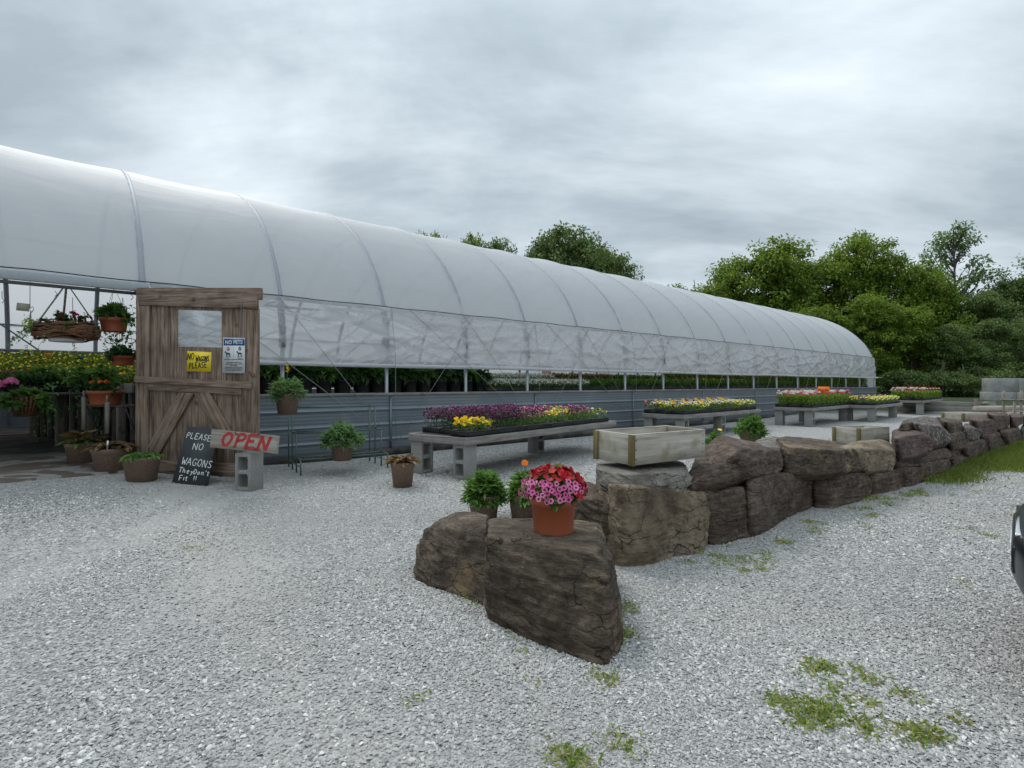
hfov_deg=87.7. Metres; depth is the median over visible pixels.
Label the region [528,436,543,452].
cinder block
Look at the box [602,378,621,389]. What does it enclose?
flower tray
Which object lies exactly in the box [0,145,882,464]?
greenhouse
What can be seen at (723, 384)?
flower tray
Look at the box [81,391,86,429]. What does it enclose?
stake
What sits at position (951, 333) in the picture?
tree
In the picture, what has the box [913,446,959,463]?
boulder
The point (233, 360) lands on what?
metal sign
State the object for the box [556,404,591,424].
flower tray
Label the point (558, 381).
flower tray
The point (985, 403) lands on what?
stone
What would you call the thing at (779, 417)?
cinder block
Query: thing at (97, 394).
flower pot
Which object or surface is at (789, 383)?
flower tray
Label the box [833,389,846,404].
flower tray
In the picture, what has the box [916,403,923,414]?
cinder block
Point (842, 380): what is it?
flower tray
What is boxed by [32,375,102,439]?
ivy plant
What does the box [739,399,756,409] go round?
flower tray
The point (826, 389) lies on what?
price card
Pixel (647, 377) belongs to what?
flower tray
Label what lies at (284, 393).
flower pot
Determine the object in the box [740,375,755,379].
flower tray
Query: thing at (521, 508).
flower pot
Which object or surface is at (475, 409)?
flower tray
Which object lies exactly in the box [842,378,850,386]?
flower tray
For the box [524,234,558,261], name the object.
tree
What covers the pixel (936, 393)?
flower tray
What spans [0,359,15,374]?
flower tray
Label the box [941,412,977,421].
planter box
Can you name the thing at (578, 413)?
flower tray
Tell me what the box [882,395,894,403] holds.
flower tray
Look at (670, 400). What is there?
flower tray
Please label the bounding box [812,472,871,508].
boulder
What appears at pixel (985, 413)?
log
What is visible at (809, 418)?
cinder block
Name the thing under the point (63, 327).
hanging basket
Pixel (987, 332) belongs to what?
tree
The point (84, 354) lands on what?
flower tray
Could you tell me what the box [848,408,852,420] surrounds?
cinder block
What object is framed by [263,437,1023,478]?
gravel stones
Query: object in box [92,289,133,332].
hanging pot
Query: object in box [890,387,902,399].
flower tray
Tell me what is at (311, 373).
potted plant
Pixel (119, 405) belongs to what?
slatted table
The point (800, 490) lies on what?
boulder
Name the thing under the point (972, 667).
gravel stones
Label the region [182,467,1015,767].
weeds
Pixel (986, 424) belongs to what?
boulder
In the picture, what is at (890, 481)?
boulder
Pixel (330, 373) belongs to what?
potted plant
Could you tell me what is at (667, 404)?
flower tray
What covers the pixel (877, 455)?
boulder
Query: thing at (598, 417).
flower tray
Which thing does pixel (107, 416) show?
stake
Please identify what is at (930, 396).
flower tray
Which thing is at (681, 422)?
cinder block
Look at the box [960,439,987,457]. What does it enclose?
boulder
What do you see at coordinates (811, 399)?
flower tray
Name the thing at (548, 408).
flower tray
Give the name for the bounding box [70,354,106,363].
flower tray
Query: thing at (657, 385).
flower tray
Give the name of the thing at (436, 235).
tree
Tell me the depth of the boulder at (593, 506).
3.40 m
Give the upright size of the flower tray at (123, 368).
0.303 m
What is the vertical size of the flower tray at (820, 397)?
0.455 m
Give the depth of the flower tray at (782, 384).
18.29 m
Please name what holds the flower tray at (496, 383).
on the staging table
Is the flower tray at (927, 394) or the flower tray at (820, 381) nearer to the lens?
the flower tray at (927, 394)
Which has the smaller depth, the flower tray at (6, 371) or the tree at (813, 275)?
the flower tray at (6, 371)
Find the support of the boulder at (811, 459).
on the boulder at (844, 489)
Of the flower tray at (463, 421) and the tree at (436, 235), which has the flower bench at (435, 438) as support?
the flower tray at (463, 421)
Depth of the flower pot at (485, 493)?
4.20 m
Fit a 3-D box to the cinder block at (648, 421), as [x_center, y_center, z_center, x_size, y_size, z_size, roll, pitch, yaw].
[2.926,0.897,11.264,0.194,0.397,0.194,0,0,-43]
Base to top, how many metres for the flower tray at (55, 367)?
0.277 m
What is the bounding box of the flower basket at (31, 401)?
[0,377,57,416]
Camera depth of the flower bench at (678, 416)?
11.12 m
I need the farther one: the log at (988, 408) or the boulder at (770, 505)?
the log at (988, 408)
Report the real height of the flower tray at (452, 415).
0.329 m
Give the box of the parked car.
[1010,504,1023,594]
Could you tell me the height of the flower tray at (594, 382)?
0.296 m
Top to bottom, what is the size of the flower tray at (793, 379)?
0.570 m
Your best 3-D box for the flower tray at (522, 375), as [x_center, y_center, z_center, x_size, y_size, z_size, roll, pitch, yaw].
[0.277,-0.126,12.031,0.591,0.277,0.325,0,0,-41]
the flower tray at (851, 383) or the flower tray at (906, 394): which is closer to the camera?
the flower tray at (906, 394)
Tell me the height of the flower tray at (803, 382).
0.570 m
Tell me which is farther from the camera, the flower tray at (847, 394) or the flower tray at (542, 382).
the flower tray at (847, 394)
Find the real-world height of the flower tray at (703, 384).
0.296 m
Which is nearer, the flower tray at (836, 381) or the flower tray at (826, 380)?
the flower tray at (826, 380)
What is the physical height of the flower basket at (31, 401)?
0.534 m
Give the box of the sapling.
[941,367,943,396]
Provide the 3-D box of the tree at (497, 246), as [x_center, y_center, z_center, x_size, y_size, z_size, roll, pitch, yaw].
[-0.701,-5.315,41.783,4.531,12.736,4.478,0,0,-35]
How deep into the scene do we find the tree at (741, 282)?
36.56 m
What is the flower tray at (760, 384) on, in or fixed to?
on the staging table
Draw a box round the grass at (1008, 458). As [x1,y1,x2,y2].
[923,439,1023,486]
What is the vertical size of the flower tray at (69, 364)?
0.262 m
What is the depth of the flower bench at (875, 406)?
15.59 m
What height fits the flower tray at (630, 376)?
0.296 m
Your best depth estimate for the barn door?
6.02 m
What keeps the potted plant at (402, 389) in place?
on the staging table
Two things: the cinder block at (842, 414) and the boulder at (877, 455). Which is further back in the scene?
the cinder block at (842, 414)
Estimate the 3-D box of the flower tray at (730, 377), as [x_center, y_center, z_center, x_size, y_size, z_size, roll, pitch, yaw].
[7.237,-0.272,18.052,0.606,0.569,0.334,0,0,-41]
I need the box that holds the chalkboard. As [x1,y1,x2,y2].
[172,426,218,485]
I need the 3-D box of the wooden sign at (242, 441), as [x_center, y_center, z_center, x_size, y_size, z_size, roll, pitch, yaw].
[-2.743,0.551,5.481,0.776,0.268,0.043,4,-11,9]
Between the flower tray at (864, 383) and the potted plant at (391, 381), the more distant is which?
the flower tray at (864, 383)
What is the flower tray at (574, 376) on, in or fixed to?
on the staging table
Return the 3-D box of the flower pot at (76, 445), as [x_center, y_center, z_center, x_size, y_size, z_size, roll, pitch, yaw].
[-5.333,0.784,6.672,0.575,0.432,0.596,0,0,0]
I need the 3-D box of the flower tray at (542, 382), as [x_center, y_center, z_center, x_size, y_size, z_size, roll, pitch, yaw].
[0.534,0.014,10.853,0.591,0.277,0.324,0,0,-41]
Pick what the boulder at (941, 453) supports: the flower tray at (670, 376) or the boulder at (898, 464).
the boulder at (898, 464)
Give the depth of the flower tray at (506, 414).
6.74 m
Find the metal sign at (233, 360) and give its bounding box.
[222,338,244,372]
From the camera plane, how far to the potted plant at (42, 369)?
8.30 m
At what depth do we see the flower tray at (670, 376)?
15.71 m
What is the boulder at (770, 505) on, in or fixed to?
on the ground at (826, 421)
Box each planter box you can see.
[593,425,704,466]
[832,425,889,442]
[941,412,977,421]
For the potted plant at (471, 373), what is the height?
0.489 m
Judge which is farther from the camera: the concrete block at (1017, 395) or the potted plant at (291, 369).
the concrete block at (1017, 395)
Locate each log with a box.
[970,412,1023,416]
[972,405,1023,411]
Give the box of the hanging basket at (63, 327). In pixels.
[7,289,122,354]
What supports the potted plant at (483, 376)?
on the staging table
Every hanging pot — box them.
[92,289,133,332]
[103,297,135,365]
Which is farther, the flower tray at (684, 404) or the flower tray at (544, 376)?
the flower tray at (544, 376)
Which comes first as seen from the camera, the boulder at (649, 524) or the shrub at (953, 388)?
the boulder at (649, 524)
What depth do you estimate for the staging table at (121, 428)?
8.65 m
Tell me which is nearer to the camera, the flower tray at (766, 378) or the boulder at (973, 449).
the boulder at (973, 449)
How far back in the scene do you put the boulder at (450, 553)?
2.85 m
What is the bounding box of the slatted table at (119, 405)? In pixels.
[77,404,134,442]
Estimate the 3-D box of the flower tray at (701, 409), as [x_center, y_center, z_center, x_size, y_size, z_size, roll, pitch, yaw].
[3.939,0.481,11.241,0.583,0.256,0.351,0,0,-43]
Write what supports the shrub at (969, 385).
on the ground at (826, 421)
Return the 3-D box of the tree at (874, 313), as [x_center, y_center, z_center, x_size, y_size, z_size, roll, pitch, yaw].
[20.711,-2.294,31.064,4.681,6.304,4.703,0,0,32]
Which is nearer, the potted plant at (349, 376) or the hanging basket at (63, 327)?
the hanging basket at (63, 327)
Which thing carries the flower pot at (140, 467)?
on the ground at (826, 421)
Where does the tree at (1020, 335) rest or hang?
on the ground at (826, 421)
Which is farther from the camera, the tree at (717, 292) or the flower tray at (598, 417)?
the tree at (717, 292)
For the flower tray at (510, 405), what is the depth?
7.81 m
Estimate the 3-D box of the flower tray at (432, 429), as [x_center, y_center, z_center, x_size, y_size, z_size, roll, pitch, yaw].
[-0.861,0.444,6.897,0.329,0.329,0.583,0,0,39]
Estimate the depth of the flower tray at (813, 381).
20.18 m
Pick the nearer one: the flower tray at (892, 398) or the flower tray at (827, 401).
the flower tray at (827, 401)
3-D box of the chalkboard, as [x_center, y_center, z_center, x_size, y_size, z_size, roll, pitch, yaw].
[-3.398,0.775,5.759,0.458,0.629,0.018,4,-23,7]
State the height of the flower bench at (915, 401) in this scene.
0.088 m
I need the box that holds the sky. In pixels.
[0,0,1023,312]
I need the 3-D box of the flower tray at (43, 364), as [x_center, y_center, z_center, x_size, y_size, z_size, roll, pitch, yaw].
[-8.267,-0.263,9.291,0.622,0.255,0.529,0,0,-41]
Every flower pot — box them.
[54,429,112,463]
[79,440,139,473]
[86,379,126,404]
[119,452,166,481]
[262,367,312,414]
[317,419,366,460]
[382,453,420,487]
[459,468,510,518]
[505,460,532,518]
[518,463,587,535]
[705,437,711,445]
[707,428,723,439]
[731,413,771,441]
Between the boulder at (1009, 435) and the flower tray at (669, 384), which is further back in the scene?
the flower tray at (669, 384)
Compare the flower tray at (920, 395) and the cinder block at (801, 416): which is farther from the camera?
the flower tray at (920, 395)
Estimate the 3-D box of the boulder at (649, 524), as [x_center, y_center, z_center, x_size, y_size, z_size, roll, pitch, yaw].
[1.019,0.901,3.633,0.890,0.574,0.884,0,0,0]
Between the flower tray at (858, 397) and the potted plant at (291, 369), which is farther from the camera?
the flower tray at (858, 397)
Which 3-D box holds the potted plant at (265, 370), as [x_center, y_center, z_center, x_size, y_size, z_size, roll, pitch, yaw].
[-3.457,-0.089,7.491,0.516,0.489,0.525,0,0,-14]
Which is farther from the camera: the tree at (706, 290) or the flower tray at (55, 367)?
the tree at (706, 290)
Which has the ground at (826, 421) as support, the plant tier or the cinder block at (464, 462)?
the cinder block at (464, 462)
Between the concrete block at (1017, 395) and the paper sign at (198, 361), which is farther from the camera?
the concrete block at (1017, 395)
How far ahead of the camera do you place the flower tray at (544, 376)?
12.33 m
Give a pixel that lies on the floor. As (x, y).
(15, 444)
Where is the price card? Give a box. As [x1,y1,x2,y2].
[818,387,828,401]
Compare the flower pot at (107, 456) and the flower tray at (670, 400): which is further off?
the flower tray at (670, 400)
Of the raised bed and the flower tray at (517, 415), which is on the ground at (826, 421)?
the raised bed
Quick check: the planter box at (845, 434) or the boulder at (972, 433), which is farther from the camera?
the boulder at (972, 433)
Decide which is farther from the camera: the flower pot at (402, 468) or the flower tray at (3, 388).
the flower tray at (3, 388)
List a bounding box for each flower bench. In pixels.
[408,420,615,445]
[642,409,760,418]
[774,405,848,410]
[849,403,902,407]
[899,399,942,402]
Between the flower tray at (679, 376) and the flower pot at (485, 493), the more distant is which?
the flower tray at (679, 376)
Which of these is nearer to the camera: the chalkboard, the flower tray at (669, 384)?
the chalkboard
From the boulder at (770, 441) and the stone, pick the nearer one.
the boulder at (770, 441)
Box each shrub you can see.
[875,367,933,394]
[900,371,962,393]
[925,370,984,396]
[943,375,981,396]
[954,366,1010,396]
[968,368,1017,394]
[980,359,1023,377]
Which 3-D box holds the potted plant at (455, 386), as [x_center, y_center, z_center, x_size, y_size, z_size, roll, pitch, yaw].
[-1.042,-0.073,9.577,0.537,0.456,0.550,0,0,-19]
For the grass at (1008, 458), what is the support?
on the lawn ground
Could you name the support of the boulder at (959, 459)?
on the ground at (826, 421)
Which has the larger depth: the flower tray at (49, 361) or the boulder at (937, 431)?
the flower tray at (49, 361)
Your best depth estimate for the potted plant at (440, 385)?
9.29 m
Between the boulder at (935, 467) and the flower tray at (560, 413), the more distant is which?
the flower tray at (560, 413)
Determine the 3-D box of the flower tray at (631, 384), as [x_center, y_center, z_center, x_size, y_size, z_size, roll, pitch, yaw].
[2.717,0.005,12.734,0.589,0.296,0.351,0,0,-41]
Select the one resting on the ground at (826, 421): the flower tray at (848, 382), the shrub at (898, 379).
the shrub at (898, 379)
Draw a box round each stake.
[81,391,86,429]
[105,395,109,432]
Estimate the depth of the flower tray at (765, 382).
17.54 m
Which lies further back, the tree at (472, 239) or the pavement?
the tree at (472, 239)
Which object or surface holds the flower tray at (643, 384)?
on the staging table
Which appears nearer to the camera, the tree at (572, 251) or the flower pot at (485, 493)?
the flower pot at (485, 493)
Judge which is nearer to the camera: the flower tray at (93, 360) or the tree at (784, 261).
the flower tray at (93, 360)
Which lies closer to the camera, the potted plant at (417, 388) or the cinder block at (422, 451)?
the cinder block at (422, 451)
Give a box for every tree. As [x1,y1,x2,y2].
[416,230,446,238]
[460,232,485,247]
[482,236,517,253]
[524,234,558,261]
[533,219,615,273]
[584,241,633,278]
[601,253,644,280]
[668,280,740,300]
[700,284,740,300]
[705,252,782,304]
[740,233,844,315]
[767,256,867,336]
[796,303,872,356]
[811,229,913,374]
[832,256,948,393]
[839,291,917,386]
[873,305,971,380]
[876,259,969,369]
[900,273,983,374]
[912,219,1009,316]
[914,323,992,378]
[949,289,1023,365]
[957,317,1023,374]
[965,277,1023,367]
[985,253,1023,368]
[999,316,1023,377]
[1009,322,1023,369]
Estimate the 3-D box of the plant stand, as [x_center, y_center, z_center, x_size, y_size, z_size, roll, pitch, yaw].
[-2.281,0.705,6.995,1.096,0.830,0.756,0,0,-33]
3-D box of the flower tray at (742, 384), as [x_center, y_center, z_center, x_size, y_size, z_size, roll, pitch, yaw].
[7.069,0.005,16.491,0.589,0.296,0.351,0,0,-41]
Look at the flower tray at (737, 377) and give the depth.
18.33 m
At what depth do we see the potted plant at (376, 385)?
8.50 m
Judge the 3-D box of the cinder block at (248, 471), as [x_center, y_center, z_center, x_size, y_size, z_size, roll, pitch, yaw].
[-2.728,0.904,5.541,0.188,0.385,0.188,0,0,16]
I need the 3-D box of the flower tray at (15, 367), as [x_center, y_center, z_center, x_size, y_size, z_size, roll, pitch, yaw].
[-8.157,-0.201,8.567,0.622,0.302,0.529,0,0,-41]
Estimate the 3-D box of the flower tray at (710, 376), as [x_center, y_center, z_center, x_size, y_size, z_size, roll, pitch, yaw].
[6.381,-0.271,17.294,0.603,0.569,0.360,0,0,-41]
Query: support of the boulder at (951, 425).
on the boulder at (959, 442)
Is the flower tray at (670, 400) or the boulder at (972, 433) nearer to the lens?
the boulder at (972, 433)
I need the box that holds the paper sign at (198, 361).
[187,351,211,371]
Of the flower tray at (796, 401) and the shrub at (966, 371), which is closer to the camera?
the flower tray at (796, 401)
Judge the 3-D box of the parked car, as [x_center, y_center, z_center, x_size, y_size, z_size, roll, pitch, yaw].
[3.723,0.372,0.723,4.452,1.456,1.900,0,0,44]
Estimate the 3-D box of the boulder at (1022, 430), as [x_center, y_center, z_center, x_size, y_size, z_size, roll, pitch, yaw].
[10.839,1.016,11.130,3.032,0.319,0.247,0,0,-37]
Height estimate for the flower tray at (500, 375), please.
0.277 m
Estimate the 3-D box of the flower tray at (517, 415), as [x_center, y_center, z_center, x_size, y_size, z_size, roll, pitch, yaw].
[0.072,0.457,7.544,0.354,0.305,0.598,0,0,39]
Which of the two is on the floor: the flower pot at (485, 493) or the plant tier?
the plant tier
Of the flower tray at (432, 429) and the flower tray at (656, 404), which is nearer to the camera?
the flower tray at (432, 429)
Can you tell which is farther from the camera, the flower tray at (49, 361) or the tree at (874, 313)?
the tree at (874, 313)
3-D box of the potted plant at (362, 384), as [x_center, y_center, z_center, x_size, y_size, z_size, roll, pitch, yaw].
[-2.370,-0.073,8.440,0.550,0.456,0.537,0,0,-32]
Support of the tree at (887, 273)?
on the ground at (826, 421)
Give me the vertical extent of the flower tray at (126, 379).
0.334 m
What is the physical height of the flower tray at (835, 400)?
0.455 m
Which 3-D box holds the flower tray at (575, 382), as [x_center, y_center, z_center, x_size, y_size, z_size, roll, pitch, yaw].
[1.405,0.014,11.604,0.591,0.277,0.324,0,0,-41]
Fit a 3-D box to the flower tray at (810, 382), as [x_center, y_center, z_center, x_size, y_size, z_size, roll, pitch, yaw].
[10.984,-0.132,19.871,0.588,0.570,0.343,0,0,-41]
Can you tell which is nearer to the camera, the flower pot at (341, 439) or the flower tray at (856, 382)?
the flower pot at (341, 439)
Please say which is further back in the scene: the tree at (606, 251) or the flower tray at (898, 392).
the tree at (606, 251)
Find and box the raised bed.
[898,399,995,411]
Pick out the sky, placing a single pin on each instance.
(685, 134)
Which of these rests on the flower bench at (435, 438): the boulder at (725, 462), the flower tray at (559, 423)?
the flower tray at (559, 423)
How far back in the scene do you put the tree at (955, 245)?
36.89 m
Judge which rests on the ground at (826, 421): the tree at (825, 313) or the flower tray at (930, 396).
the tree at (825, 313)
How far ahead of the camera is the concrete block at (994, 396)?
24.10 m
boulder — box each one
[413,512,489,604]
[483,518,623,665]
[572,481,609,539]
[595,460,692,491]
[595,478,712,566]
[689,435,783,491]
[706,485,749,544]
[744,471,797,537]
[755,436,780,449]
[776,436,864,479]
[780,472,813,511]
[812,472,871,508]
[839,439,896,474]
[868,466,924,494]
[891,428,932,461]
[893,460,918,468]
[898,418,913,430]
[907,416,953,449]
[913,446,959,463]
[918,459,950,481]
[936,417,962,432]
[948,431,969,451]
[951,454,967,466]
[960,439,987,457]
[962,423,981,441]
[969,414,997,438]
[983,432,1005,450]
[987,412,1009,431]
[998,427,1021,444]
[1009,413,1022,427]
[1020,425,1023,438]
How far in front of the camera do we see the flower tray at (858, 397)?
15.65 m
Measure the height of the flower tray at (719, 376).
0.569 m
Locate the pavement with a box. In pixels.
[0,451,123,482]
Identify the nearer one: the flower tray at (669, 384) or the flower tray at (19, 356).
the flower tray at (19, 356)
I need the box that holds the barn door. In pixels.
[134,288,262,476]
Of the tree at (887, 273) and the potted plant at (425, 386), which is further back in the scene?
the tree at (887, 273)
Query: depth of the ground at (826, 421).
2.62 m
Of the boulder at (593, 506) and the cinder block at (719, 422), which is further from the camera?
the cinder block at (719, 422)
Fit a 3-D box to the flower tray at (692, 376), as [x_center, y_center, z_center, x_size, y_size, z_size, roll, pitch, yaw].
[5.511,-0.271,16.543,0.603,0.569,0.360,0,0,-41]
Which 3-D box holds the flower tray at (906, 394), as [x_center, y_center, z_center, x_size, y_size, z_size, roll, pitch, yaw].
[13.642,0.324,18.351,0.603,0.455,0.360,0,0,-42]
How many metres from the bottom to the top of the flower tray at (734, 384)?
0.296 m
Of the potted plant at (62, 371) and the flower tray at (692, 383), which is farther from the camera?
the flower tray at (692, 383)
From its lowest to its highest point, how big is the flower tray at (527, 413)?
0.305 m
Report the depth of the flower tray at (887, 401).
16.32 m
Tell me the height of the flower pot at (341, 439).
0.536 m
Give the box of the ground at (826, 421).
[0,391,1023,767]
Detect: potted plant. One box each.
[23,364,59,373]
[42,365,91,385]
[60,363,121,388]
[260,365,285,393]
[266,365,304,383]
[288,366,322,393]
[308,366,340,393]
[325,367,360,392]
[354,367,378,392]
[363,367,394,392]
[383,368,409,392]
[396,368,423,391]
[401,368,411,392]
[412,368,427,391]
[415,368,439,391]
[427,369,454,391]
[431,370,442,391]
[446,369,468,391]
[453,369,480,391]
[467,369,492,391]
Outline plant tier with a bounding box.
[2,392,129,394]
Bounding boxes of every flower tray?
[0,350,20,359]
[0,353,31,362]
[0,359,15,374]
[0,362,27,374]
[0,368,41,385]
[0,371,7,392]
[1,356,43,364]
[5,370,59,391]
[15,361,59,368]
[20,349,58,358]
[27,364,72,370]
[31,354,70,363]
[43,357,85,364]
[58,362,98,369]
[58,375,91,391]
[59,351,94,358]
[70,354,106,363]
[83,357,111,368]
[98,363,135,372]
[109,372,135,391]
[116,365,135,380]
[422,405,464,432]
[438,406,482,434]
[449,416,497,437]
[453,404,491,424]
[470,404,510,426]
[483,406,525,433]
[484,378,509,391]
[484,403,516,422]
[493,372,517,378]
[499,406,535,423]
[504,378,531,390]
[513,373,536,378]
[513,406,549,430]
[525,404,556,421]
[529,378,552,390]
[532,373,554,378]
[535,407,571,427]
[547,378,571,390]
[549,372,570,378]
[549,405,572,419]
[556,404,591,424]
[565,379,589,390]
[565,407,593,417]
[567,372,587,378]
[578,407,608,422]
[583,373,601,378]
[585,378,605,389]
[599,373,615,379]
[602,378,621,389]
[613,374,628,378]
[616,378,637,389]
[627,374,642,379]
[633,379,651,389]
[640,374,653,379]
[644,399,666,412]
[648,379,664,389]
[653,374,665,378]
[658,401,680,413]
[660,398,679,408]
[661,374,676,379]
[661,379,676,388]
[671,400,697,414]
[673,374,687,379]
[674,379,688,388]
[682,374,695,379]
[684,380,700,388]
[686,401,710,413]
[694,374,706,378]
[698,379,710,388]
[700,399,723,412]
[702,375,715,378]
[708,379,720,388]
[713,398,734,411]
[714,375,724,379]
[716,379,730,388]
[720,375,732,379]
[726,380,739,388]
[727,399,745,410]
[732,375,740,379]
[738,380,748,388]
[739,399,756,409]
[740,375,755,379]
[746,380,756,387]
[755,380,764,387]
[759,376,770,380]
[763,380,772,387]
[770,380,780,387]
[775,390,792,406]
[778,380,787,387]
[786,376,800,387]
[786,380,794,387]
[787,390,804,406]
[798,377,807,387]
[801,390,820,407]
[803,377,813,387]
[811,377,818,387]
[811,390,826,406]
[817,377,824,386]
[820,390,834,406]
[821,377,830,387]
[824,377,835,386]
[824,390,839,405]
[832,377,840,386]
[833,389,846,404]
[836,377,844,386]
[837,389,851,404]
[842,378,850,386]
[849,378,854,386]
[851,395,866,404]
[852,378,857,386]
[862,378,867,386]
[864,396,880,404]
[872,396,885,404]
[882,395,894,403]
[882,396,891,403]
[888,395,899,402]
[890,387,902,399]
[901,387,914,399]
[913,387,926,399]
[918,387,929,399]
[925,387,932,399]
[927,387,935,398]
[930,387,938,398]
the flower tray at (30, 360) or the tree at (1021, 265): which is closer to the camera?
the flower tray at (30, 360)
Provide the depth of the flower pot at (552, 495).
2.61 m
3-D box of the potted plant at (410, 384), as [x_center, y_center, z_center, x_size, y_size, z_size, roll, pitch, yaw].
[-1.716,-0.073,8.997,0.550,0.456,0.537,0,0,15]
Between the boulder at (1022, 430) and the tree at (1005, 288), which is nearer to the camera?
the boulder at (1022, 430)
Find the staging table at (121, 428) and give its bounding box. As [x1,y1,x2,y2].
[29,383,135,446]
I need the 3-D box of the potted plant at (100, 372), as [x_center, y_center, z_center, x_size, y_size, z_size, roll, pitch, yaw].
[-6.121,-0.120,7.886,0.700,0.403,0.632,0,0,0]
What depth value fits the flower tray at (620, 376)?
14.22 m
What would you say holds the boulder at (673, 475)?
on the boulder at (649, 524)
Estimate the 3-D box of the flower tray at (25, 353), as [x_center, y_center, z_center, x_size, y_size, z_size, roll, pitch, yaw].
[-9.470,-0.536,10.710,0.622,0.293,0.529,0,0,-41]
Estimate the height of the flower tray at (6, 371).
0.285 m
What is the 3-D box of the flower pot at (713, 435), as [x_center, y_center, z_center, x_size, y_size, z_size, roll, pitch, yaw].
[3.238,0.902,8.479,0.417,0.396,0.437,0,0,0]
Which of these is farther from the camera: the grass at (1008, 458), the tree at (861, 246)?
the tree at (861, 246)
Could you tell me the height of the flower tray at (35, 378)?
0.341 m
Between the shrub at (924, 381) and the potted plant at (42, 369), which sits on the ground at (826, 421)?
the shrub at (924, 381)
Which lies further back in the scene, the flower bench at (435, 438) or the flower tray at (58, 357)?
the flower tray at (58, 357)
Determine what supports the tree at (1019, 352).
on the ground at (826, 421)
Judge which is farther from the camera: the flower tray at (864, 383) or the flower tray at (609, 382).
the flower tray at (864, 383)
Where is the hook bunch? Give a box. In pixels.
[16,303,33,330]
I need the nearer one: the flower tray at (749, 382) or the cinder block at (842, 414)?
the cinder block at (842, 414)
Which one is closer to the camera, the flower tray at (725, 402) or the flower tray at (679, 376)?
the flower tray at (725, 402)
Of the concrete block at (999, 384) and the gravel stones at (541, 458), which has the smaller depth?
the gravel stones at (541, 458)
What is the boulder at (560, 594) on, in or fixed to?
on the ground at (826, 421)
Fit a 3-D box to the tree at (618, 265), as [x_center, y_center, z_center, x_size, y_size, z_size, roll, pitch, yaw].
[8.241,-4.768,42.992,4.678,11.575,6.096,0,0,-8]
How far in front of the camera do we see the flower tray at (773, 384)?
17.91 m
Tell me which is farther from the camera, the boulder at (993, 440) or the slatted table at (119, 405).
the boulder at (993, 440)
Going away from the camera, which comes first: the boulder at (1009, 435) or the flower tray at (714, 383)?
the boulder at (1009, 435)
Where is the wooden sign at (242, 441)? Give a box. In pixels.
[210,425,279,453]
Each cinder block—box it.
[235,451,262,491]
[411,440,432,473]
[453,444,476,479]
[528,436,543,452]
[644,417,656,426]
[675,419,688,427]
[713,416,725,433]
[775,410,784,424]
[799,411,803,421]
[804,411,814,426]
[838,408,847,420]
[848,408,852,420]
[867,408,876,421]
[888,406,896,417]
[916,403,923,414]
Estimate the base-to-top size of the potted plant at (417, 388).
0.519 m
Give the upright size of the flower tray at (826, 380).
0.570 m
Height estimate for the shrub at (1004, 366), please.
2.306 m
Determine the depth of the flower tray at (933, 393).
19.16 m
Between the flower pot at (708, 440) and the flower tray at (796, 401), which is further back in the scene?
the flower tray at (796, 401)
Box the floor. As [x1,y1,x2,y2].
[0,425,134,454]
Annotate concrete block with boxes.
[980,392,1015,400]
[982,378,1017,391]
[1016,392,1023,398]
[1018,378,1023,391]
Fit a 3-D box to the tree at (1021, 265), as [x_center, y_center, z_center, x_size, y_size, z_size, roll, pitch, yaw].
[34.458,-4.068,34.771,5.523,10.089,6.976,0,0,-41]
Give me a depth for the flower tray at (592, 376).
13.46 m
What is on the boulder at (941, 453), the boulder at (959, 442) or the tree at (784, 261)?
the boulder at (959, 442)
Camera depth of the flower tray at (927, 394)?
18.39 m
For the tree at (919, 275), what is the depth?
34.74 m
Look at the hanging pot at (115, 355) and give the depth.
7.36 m
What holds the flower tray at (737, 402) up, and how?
on the flower bench at (678, 416)
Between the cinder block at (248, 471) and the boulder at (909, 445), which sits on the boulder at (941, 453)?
the boulder at (909, 445)
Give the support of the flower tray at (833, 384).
on the staging table
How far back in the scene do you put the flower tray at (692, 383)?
14.48 m
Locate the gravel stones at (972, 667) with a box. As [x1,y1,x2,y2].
[0,564,1023,767]
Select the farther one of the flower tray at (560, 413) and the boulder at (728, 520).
the flower tray at (560, 413)
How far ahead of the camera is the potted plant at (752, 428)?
8.69 m
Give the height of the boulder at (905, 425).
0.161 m
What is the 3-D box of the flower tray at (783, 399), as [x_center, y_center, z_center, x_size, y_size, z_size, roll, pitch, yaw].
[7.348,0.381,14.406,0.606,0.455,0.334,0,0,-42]
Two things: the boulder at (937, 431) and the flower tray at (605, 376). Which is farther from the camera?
the flower tray at (605, 376)
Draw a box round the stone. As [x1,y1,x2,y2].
[981,401,990,404]
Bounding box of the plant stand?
[288,404,387,475]
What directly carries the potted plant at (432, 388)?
on the staging table
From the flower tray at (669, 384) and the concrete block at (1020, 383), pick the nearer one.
the flower tray at (669, 384)
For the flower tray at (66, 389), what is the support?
on the plant tier
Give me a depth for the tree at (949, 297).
33.50 m
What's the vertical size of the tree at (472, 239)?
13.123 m
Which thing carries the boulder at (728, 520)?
on the ground at (826, 421)
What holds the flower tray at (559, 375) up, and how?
on the staging table
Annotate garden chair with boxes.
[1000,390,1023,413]
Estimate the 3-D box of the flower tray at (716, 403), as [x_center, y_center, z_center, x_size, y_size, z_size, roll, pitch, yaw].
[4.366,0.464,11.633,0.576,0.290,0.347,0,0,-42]
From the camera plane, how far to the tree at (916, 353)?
30.31 m
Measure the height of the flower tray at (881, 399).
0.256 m

